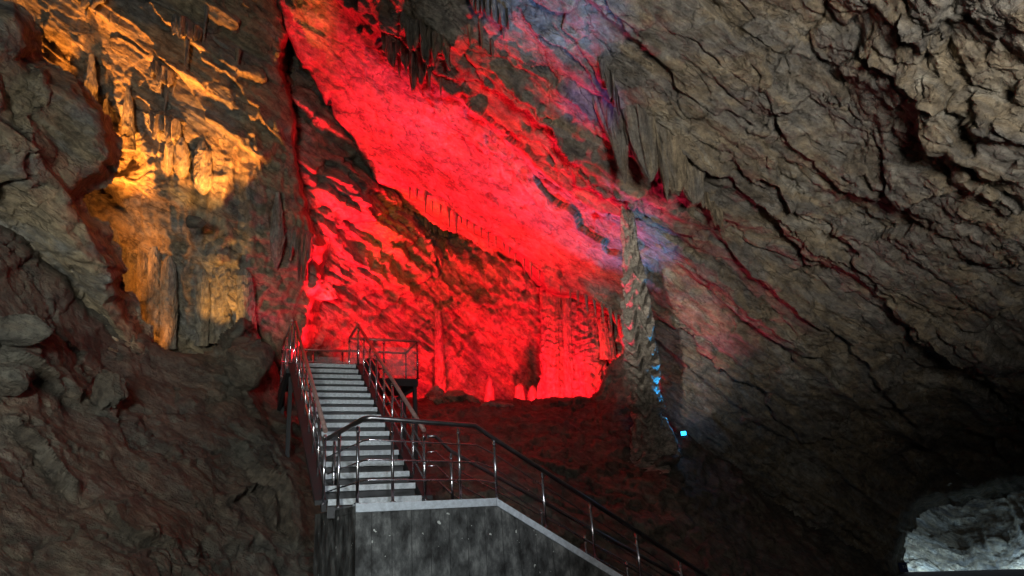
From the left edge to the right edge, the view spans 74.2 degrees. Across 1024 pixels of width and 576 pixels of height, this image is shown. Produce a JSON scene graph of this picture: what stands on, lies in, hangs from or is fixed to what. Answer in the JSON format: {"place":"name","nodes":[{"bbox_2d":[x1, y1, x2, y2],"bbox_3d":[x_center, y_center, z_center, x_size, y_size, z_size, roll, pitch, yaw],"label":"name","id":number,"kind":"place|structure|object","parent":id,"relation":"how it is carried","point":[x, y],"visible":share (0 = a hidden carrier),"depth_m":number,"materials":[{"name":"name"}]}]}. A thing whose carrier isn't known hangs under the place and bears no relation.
{"place":"outdoors","nodes":[
{"label":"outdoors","id":0,"kind":"place"},
{"bbox_2d":[0,0,153,354],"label":"cave wall","id":1,"kind":"structure","parent":0,"point":[61,141],"depth_m":11.64,"materials":[{"name":"stone"}]},
{"bbox_2d":[84,54,97,102],"bbox_3d":[-9.844,-4.167,15.727,0.609,2.260,1.107,-4,-20,0],"label":"stalagmite","id":2,"kind":"object","parent":1,"relation":"on","point":[90,81],"visible":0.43,"depth_m":15.56,"materials":[{"name":"beige stone"}]},
{"bbox_2d":[102,99,110,116],"bbox_3d":[-9.578,-3.818,15.912,0.373,1.124,0.567,-4,-20,0],"label":"stalagmite","id":3,"kind":"object","parent":1,"relation":"on","point":[106,108],"visible":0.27,"depth_m":15.82,"materials":[{"name":"beige stone"}]},
{"bbox_2d":[121,86,135,151],"bbox_3d":[-8.961,-3.923,15.901,0.370,1.478,0.696,6,-22,-25],"label":"stalagmite","id":4,"kind":"object","parent":1,"relation":"on","point":[128,134],"visible":0.91,"depth_m":15.75,"materials":[{"name":"beige stone"}]},
{"bbox_2d":[4,0,330,375],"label":"cave wall","id":5,"kind":"structure","parent":0,"point":[242,122],"depth_m":16.24,"materials":[{"name":"brown stone"}]},
{"bbox_2d":[85,7,88,18],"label":"stalactite","id":6,"kind":"object","parent":5,"relation":"hanging from","point":[86,10],"visible":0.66,"depth_m":15.49},
{"bbox_2d":[76,0,114,9],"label":"stone curtain","id":7,"kind":"object","parent":5,"relation":"hanging from","point":[85,4],"visible":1,"depth_m":15.12,"materials":[{"name":"beige stone"}]},
{"bbox_2d":[112,228,118,243],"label":"flowstone column","id":8,"kind":"structure","parent":5,"relation":"attached to","point":[116,236],"depth_m":16.45,"materials":[{"name":"brown stone"}]},
{"bbox_2d":[122,247,135,293],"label":"flowstone column","id":9,"kind":"structure","parent":5,"relation":"attached to","point":[129,278],"depth_m":16.43,"materials":[{"name":"brown stone"}]},
{"bbox_2d":[136,244,147,300],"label":"flowstone column","id":10,"kind":"structure","parent":5,"relation":"attached to","point":[142,264],"depth_m":16.28,"materials":[{"name":"brown stone"}]},
{"bbox_2d":[145,246,160,339],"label":"flowstone column","id":11,"kind":"structure","parent":5,"relation":"attached to","point":[152,313],"depth_m":15.73,"materials":[{"name":"brown stone"}]},
{"bbox_2d":[149,60,177,87],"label":"stone curtain","id":12,"kind":"object","parent":5,"relation":"hanging from","point":[165,75],"visible":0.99,"depth_m":15.74,"materials":[{"name":"brown stone"}]},
{"bbox_2d":[164,85,168,111],"bbox_3d":[-8.212,-4.500,16.053,0.161,0.818,0.162,-4,-20,0],"label":"stalactite","id":13,"kind":"object","parent":5,"relation":"hanging from","point":[166,93],"visible":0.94,"depth_m":16.04},
{"bbox_2d":[149,109,186,142],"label":"stone curtain","id":14,"kind":"object","parent":5,"relation":"hanging from","point":[171,126],"visible":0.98,"depth_m":15.66,"materials":[{"name":"beige stone"}]},
{"bbox_2d":[158,256,178,349],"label":"flowstone column","id":15,"kind":"structure","parent":5,"relation":"attached to","point":[168,303],"depth_m":15.73,"materials":[{"name":"stone"}]},
{"bbox_2d":[163,141,174,175],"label":"flowstone column","id":16,"kind":"structure","parent":5,"relation":"attached to","point":[168,160],"depth_m":15.71,"materials":[{"name":"beige stone"}]},
{"bbox_2d":[172,82,175,97],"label":"stalactite","id":17,"kind":"object","parent":5,"relation":"hanging from","point":[173,87],"visible":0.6,"depth_m":16.08},
{"bbox_2d":[173,137,189,178],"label":"flowstone column","id":18,"kind":"structure","parent":5,"relation":"attached to","point":[181,163],"depth_m":15.78,"materials":[{"name":"beige stone"}]},
{"bbox_2d":[184,37,189,70],"bbox_3d":[-7.388,-5.408,15.384,0.163,1.179,0.162,-4,-20,0],"label":"stalactite","id":19,"kind":"object","parent":5,"relation":"hanging from","point":[187,44],"visible":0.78,"depth_m":15.34},
{"bbox_2d":[171,13,206,41],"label":"stone curtain","id":20,"kind":"object","parent":5,"relation":"hanging from","point":[181,25],"visible":0.99,"depth_m":15.22,"materials":[{"name":"brown stone"}]},
{"bbox_2d":[185,215,205,228],"bbox_3d":[-6.704,-1.391,14.313,0.444,0.311,0.336,-4,-20,0],"label":"boulder","id":21,"kind":"object","parent":5,"relation":"attached to","point":[193,222],"visible":1,"depth_m":14.21,"materials":[{"name":"stone"}]},
{"bbox_2d":[194,269,210,345],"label":"flowstone column","id":22,"kind":"structure","parent":5,"relation":"attached to","point":[202,306],"depth_m":15.97,"materials":[{"name":"beige stone"}]},
{"bbox_2d":[192,140,213,194],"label":"flowstone column","id":23,"kind":"structure","parent":5,"relation":"attached to","point":[202,173],"depth_m":16.00,"materials":[{"name":"beige stone"}]},
{"bbox_2d":[203,5,208,39],"bbox_3d":[-7.197,-6.329,15.906,0.171,1.209,0.164,7,-22,-28],"label":"stalactite","id":24,"kind":"object","parent":5,"relation":"hanging from","point":[206,10],"visible":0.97,"depth_m":15.89},
{"bbox_2d":[208,265,233,343],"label":"flowstone column","id":25,"kind":"structure","parent":5,"relation":"attached to","point":[221,319],"depth_m":16.14,"materials":[{"name":"beige stone"}]},
{"bbox_2d":[235,48,241,72],"bbox_3d":[-6.584,-5.422,16.206,0.152,0.668,0.150,-4,-20,0],"label":"stalactite","id":26,"kind":"object","parent":5,"relation":"hanging from","point":[238,51],"visible":1,"depth_m":16.23},
{"bbox_2d":[235,269,257,331],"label":"flowstone column","id":27,"kind":"structure","parent":5,"relation":"attached to","point":[245,301],"depth_m":16.03,"materials":[{"name":"beige stone"}]},
{"bbox_2d":[269,192,284,268],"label":"flowstone column","id":28,"kind":"structure","parent":5,"relation":"attached to","point":[277,238],"depth_m":16.29,"materials":[{"name":"grey stone"}]},
{"bbox_2d":[289,225,315,282],"bbox_3d":[-5.194,-0.792,16.746,0.394,1.619,0.924,-4,-20,0],"label":"stone curtain","id":29,"kind":"object","parent":5,"relation":"hanging from","point":[301,242],"visible":1,"depth_m":16.54,"materials":[{"name":"stone"}]},
{"bbox_2d":[314,279,336,300],"bbox_3d":[-5.357,0.096,19.215,0.813,0.614,0.595,12,-25,-38],"label":"boulder","id":30,"kind":"object","parent":5,"relation":"on","point":[326,290],"visible":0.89,"depth_m":19.02,"materials":[{"name":"grey stone"}]},
{"bbox_2d":[0,225,893,575],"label":"ground","id":31,"kind":"structure","parent":0,"point":[176,465],"depth_m":11.99,"materials":[{"name":"stone"}]},
{"bbox_2d":[0,362,33,396],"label":"boulder","id":32,"kind":"object","parent":31,"relation":"on","point":[15,379],"visible":1,"depth_m":8.47,"materials":[{"name":"grey stone"}]},
{"bbox_2d":[0,314,54,346],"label":"boulder","id":33,"kind":"object","parent":31,"relation":"on","point":[22,330],"visible":1,"depth_m":9.08,"materials":[{"name":"grey stone"}]},
{"bbox_2d":[90,369,128,409],"bbox_3d":[-6.295,1.597,10.622,0.458,0.699,0.388,-11,-21,18],"label":"boulder","id":34,"kind":"object","parent":31,"relation":"on","point":[109,390],"visible":0.99,"depth_m":10.51,"materials":[{"name":"grey stone"}]},
{"bbox_2d":[223,336,274,390],"bbox_3d":[-5.494,1.543,14.161,0.911,1.227,0.936,-4,-20,0],"label":"boulder","id":35,"kind":"object","parent":31,"relation":"on","point":[247,365],"visible":0.97,"depth_m":13.84,"materials":[{"name":"stone"}]},
{"bbox_2d":[277,319,419,464],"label":"viewing platform","id":36,"kind":"structure","parent":31,"relation":"on","point":[406,385],"depth_m":15.38,"materials":[{"name":"paint"}]},
{"bbox_2d":[365,358,379,393],"bbox_3d":[-3.045,2.139,14.505,0.437,1.334,0.437,-4,-20,0],"label":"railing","id":37,"kind":"object","parent":36,"relation":"on","point":[373,367],"visible":0.29,"depth_m":14.47,"materials":[{"name":"metal"}]},
{"bbox_2d":[424,386,444,404],"bbox_3d":[-2.357,3.358,20.787,0.606,0.655,0.564,-8,-20,12],"label":"boulder","id":38,"kind":"object","parent":31,"relation":"on","point":[434,393],"visible":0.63,"depth_m":20.63,"materials":[{"name":"stone"}]},
{"bbox_2d":[440,390,467,402],"bbox_3d":[-1.686,3.375,20.644,0.767,0.504,0.754,-14,-22,26],"label":"boulder","id":39,"kind":"object","parent":31,"relation":"on","point":[449,396],"visible":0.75,"depth_m":20.40,"materials":[{"name":"brown stone"}]},
{"bbox_2d":[466,395,479,402],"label":"boulder","id":40,"kind":"object","parent":31,"relation":"on","point":[469,398],"visible":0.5,"depth_m":20.56,"materials":[{"name":"brown stone"}]},
{"bbox_2d":[484,375,494,401],"bbox_3d":[-0.772,3.553,23.360,0.377,1.023,0.587,4,-21,-22],"label":"stalagmite","id":41,"kind":"object","parent":31,"relation":"on","point":[489,392],"visible":0.86,"depth_m":23.18,"materials":[{"name":"stone"}]},
{"bbox_2d":[480,401,513,406],"bbox_3d":[-0.493,3.576,20.057,1.201,0.456,0.784,-4,-20,0],"label":"boulder","id":42,"kind":"object","parent":31,"relation":"on","point":[496,404],"visible":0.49,"depth_m":19.78,"materials":[{"name":"stone"}]},
{"bbox_2d":[313,415,708,575],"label":"concrete landing","id":43,"kind":"object","parent":31,"relation":"on","point":[482,536],"visible":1,"depth_m":8.24,"materials":[{"name":"stone"}]},
{"bbox_2d":[288,321,432,518],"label":"staircase","id":44,"kind":"structure","parent":43,"relation":"on","point":[330,398],"depth_m":10.29,"materials":[{"name":"metal"}]},
{"bbox_2d":[513,383,526,399],"bbox_3d":[0.257,3.715,23.345,0.514,0.844,0.597,-4,-20,0],"label":"stalagmite","id":45,"kind":"object","parent":31,"relation":"on","point":[519,392],"visible":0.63,"depth_m":23.15,"materials":[{"name":"beige stone"}]},
{"bbox_2d":[527,385,536,400],"bbox_3d":[0.707,3.762,23.406,0.456,0.750,0.482,8,-23,-31],"label":"stalagmite","id":46,"kind":"object","parent":31,"relation":"on","point":[532,391],"visible":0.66,"depth_m":23.24,"materials":[{"name":"beige stone"}]},
{"bbox_2d":[536,379,542,398],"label":"stalagmite","id":47,"kind":"object","parent":31,"relation":"on","point":[539,395],"visible":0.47,"depth_m":23.10,"materials":[{"name":"beige stone"}]},
{"bbox_2d":[620,206,679,473],"bbox_3d":[3.480,1.520,17.180,1.635,6.105,4.999,-4,-20,0],"label":"giant stalagmite","id":48,"kind":"object","parent":31,"relation":"on","point":[645,404],"visible":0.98,"depth_m":16.87,"materials":[{"name":"stone"}]},
{"bbox_2d":[636,454,679,467],"bbox_3d":[3.788,4.528,17.681,1.213,0.493,0.995,-4,-20,0],"label":"boulder","id":49,"kind":"object","parent":31,"relation":"on","point":[671,460],"visible":0.44,"depth_m":17.33,"materials":[{"name":"brown stone"}]},
{"bbox_2d":[662,417,681,456],"bbox_3d":[4.029,4.049,18.029,0.866,1.156,0.916,-4,-20,0],"label":"stalagmite","id":50,"kind":"object","parent":31,"relation":"on","point":[671,445],"visible":0.5,"depth_m":17.67,"materials":[{"name":"stone"}]},
{"bbox_2d":[680,431,687,437],"bbox_3d":[4.670,3.978,18.382,0.200,0.186,0.073,-10,-21,18],"label":"floodlight","id":51,"kind":"object","parent":50,"relation":"attached to","point":[683,433],"visible":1,"depth_m":18.36,"materials":[{"name":"blue"}]},
{"bbox_2d":[287,57,623,402],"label":"cave back wall","id":52,"kind":"structure","parent":0,"point":[394,268],"depth_m":23.04,"materials":[{"name":"brown stone"}]},
{"bbox_2d":[424,217,448,238],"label":"stone curtain","id":53,"kind":"object","parent":52,"relation":"hanging from","point":[428,225],"visible":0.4,"depth_m":24.48,"materials":[{"name":"brown stone"}]},
{"bbox_2d":[434,310,446,392],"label":"flowstone column","id":54,"kind":"structure","parent":52,"relation":"attached to","point":[439,373],"depth_m":23.62,"materials":[{"name":"beige stone"}]},
{"bbox_2d":[571,299,606,397],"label":"flowstone column","id":55,"kind":"structure","parent":52,"relation":"attached to","point":[589,367],"depth_m":22.62,"materials":[{"name":"beige stone"}]},
{"bbox_2d":[277,0,1023,575],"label":"cave ceiling","id":56,"kind":"structure","parent":0,"point":[837,306],"depth_m":14.94,"materials":[{"name":"grey stone"}]},
{"bbox_2d":[397,54,400,76],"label":"stalactite","id":57,"kind":"object","parent":56,"relation":"hanging from","point":[399,62],"visible":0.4,"depth_m":16.52},
{"bbox_2d":[381,32,425,91],"bbox_3d":[-2.492,-5.373,15.700,1.026,2.110,0.818,-4,-20,0],"label":"stone curtain","id":58,"kind":"object","parent":56,"relation":"hanging from","point":[392,50],"visible":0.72,"depth_m":15.52,"materials":[{"name":"stone"}]},
{"bbox_2d":[414,187,417,199],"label":"stalactite","id":59,"kind":"object","parent":56,"relation":"hanging from","point":[416,191],"visible":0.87,"depth_m":20.02},
{"bbox_2d":[423,190,426,212],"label":"stalactite","id":60,"kind":"object","parent":56,"relation":"hanging from","point":[425,196],"visible":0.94,"depth_m":20.05},
{"bbox_2d":[400,11,450,70],"bbox_3d":[-1.879,-5.346,14.678,1.042,1.694,0.676,-4,-20,0],"label":"stone curtain","id":61,"kind":"object","parent":56,"relation":"hanging from","point":[428,39],"visible":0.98,"depth_m":14.48,"materials":[{"name":"grey stone"}]},
{"bbox_2d":[426,65,430,87],"bbox_3d":[-1.870,-4.832,15.293,0.166,0.735,0.174,-4,-20,0],"label":"stalactite","id":62,"kind":"object","parent":56,"relation":"hanging from","point":[429,72],"visible":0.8,"depth_m":15.26},
{"bbox_2d":[438,76,441,95],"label":"stalactite","id":63,"kind":"object","parent":56,"relation":"hanging from","point":[440,81],"visible":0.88,"depth_m":15.40},
{"bbox_2d":[446,206,450,227],"bbox_3d":[-1.890,-2.233,20.291,0.204,0.954,0.211,-4,-20,0],"label":"stalactite","id":64,"kind":"object","parent":56,"relation":"hanging from","point":[448,209],"visible":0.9,"depth_m":20.24},
{"bbox_2d":[453,212,457,233],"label":"stalactite","id":65,"kind":"object","parent":56,"relation":"hanging from","point":[455,215],"visible":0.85,"depth_m":20.36},
{"bbox_2d":[467,24,471,46],"bbox_3d":[-0.889,-5.369,14.199,0.177,0.758,0.186,-4,-20,0],"label":"stalactite","id":66,"kind":"object","parent":56,"relation":"hanging from","point":[469,29],"visible":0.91,"depth_m":14.16},
{"bbox_2d":[478,17,482,49],"bbox_3d":[-0.635,-5.335,14.031,0.146,0.967,0.145,3,-21,-19],"label":"stalactite","id":67,"kind":"object","parent":56,"relation":"hanging from","point":[480,23],"visible":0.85,"depth_m":14.00},
{"bbox_2d":[486,231,488,248],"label":"stalactite","id":68,"kind":"object","parent":56,"relation":"hanging from","point":[487,232],"visible":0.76,"depth_m":20.58},
{"bbox_2d":[470,0,508,29],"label":"stone curtain","id":69,"kind":"object","parent":56,"relation":"hanging from","point":[496,11],"visible":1,"depth_m":13.40,"materials":[{"name":"grey stone"}]},
{"bbox_2d":[490,38,493,56],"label":"stalactite","id":70,"kind":"object","parent":56,"relation":"hanging from","point":[492,44],"visible":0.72,"depth_m":14.11},
{"bbox_2d":[528,260,531,277],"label":"stalactite","id":71,"kind":"object","parent":56,"relation":"hanging from","point":[530,264],"visible":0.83,"depth_m":20.82},
{"bbox_2d":[539,284,564,398],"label":"flowstone column","id":72,"kind":"structure","parent":56,"relation":"attached to","point":[551,354],"depth_m":22.80,"materials":[{"name":"beige stone"}]},
{"bbox_2d":[561,297,574,396],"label":"flowstone column","id":73,"kind":"structure","parent":56,"relation":"attached to","point":[567,365],"depth_m":22.81,"materials":[{"name":"stone"}]},
{"bbox_2d":[576,290,578,305],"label":"stalactite","id":74,"kind":"object","parent":56,"relation":"hanging from","point":[577,293],"visible":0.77,"depth_m":20.58},
{"bbox_2d":[583,294,587,312],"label":"stalactite","id":75,"kind":"object","parent":56,"relation":"hanging from","point":[586,298],"visible":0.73,"depth_m":20.54},
{"bbox_2d":[592,298,595,314],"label":"stalactite","id":76,"kind":"object","parent":56,"relation":"hanging from","point":[594,302],"visible":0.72,"depth_m":20.51},
{"bbox_2d":[600,304,603,321],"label":"stalactite","id":77,"kind":"object","parent":56,"relation":"hanging from","point":[602,308],"visible":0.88,"depth_m":20.37},
{"bbox_2d":[596,307,616,359],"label":"flowstone column","id":78,"kind":"structure","parent":56,"relation":"attached to","point":[607,350],"depth_m":22.35,"materials":[{"name":"beige stone"}]},
{"bbox_2d":[597,57,620,118],"bbox_3d":[1.896,-3.884,13.320,0.351,1.402,0.925,-4,-20,0],"label":"stone curtain","id":79,"kind":"object","parent":56,"relation":"hanging from","point":[606,75],"visible":0.99,"depth_m":13.03,"materials":[{"name":"grey stone"}]},
{"bbox_2d":[608,307,611,325],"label":"stalactite","id":80,"kind":"object","parent":56,"relation":"hanging from","point":[610,312],"visible":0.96,"depth_m":20.27},
{"bbox_2d":[592,95,628,182],"bbox_3d":[2.207,-3.131,14.010,0.952,2.142,0.899,-4,-20,0],"label":"stone curtain","id":81,"kind":"object","parent":56,"relation":"hanging from","point":[616,139],"visible":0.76,"depth_m":13.88,"materials":[{"name":"grey stone"}]},
{"bbox_2d":[606,103,636,156],"bbox_3d":[2.234,-3.329,13.963,0.550,1.652,0.822,-4,-20,0],"label":"stone curtain","id":82,"kind":"object","parent":56,"relation":"hanging from","point":[609,108],"visible":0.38,"depth_m":13.87,"materials":[{"name":"grey stone"}]},
{"bbox_2d":[620,104,658,181],"bbox_3d":[2.687,-3.002,13.655,0.910,1.912,0.898,-4,-20,0],"label":"stone curtain","id":83,"kind":"object","parent":56,"relation":"hanging from","point":[641,131],"visible":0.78,"depth_m":13.44,"materials":[{"name":"grey stone"}]},
{"bbox_2d":[655,126,668,202],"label":"stone curtain","id":84,"kind":"object","parent":56,"relation":"hanging from","point":[662,165],"visible":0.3,"depth_m":13.23,"materials":[{"name":"stone"}]},
{"bbox_2d":[658,124,687,194],"bbox_3d":[3.196,-2.726,13.700,0.903,1.807,0.879,-4,-20,0],"label":"stone curtain","id":85,"kind":"object","parent":56,"relation":"hanging from","point":[676,158],"visible":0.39,"depth_m":13.35,"materials":[{"name":"stone"}]},
{"bbox_2d":[682,158,705,204],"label":"stone curtain","id":86,"kind":"object","parent":56,"relation":"hanging from","point":[693,190],"visible":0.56,"depth_m":13.72,"materials":[{"name":"stone"}]},
{"bbox_2d":[700,191,724,233],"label":"stone curtain","id":87,"kind":"object","parent":56,"relation":"hanging from","point":[715,213],"visible":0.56,"depth_m":14.65,"materials":[{"name":"stone"}]},
{"bbox_2d":[898,563,908,571],"bbox_3d":[13.803,9.849,23.852,0.292,0.332,0.085,-4,-20,0],"label":"sign","id":88,"kind":"object","parent":56,"relation":"attached to","point":[903,567],"visible":1,"depth_m":23.85,"materials":[{"name":"black"}]},
{"bbox_2d":[898,569,1023,575],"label":"path","id":89,"kind":"structure","parent":0,"point":[1009,572],"depth_m":24.31,"materials":[{"name":"stone"}]},
{"bbox_2d":[903,491,1023,571],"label":"chamber wall","id":90,"kind":"structure","parent":0,"point":[977,534],"depth_m":34.86,"materials":[{"name":"grey stone"}]}
]}

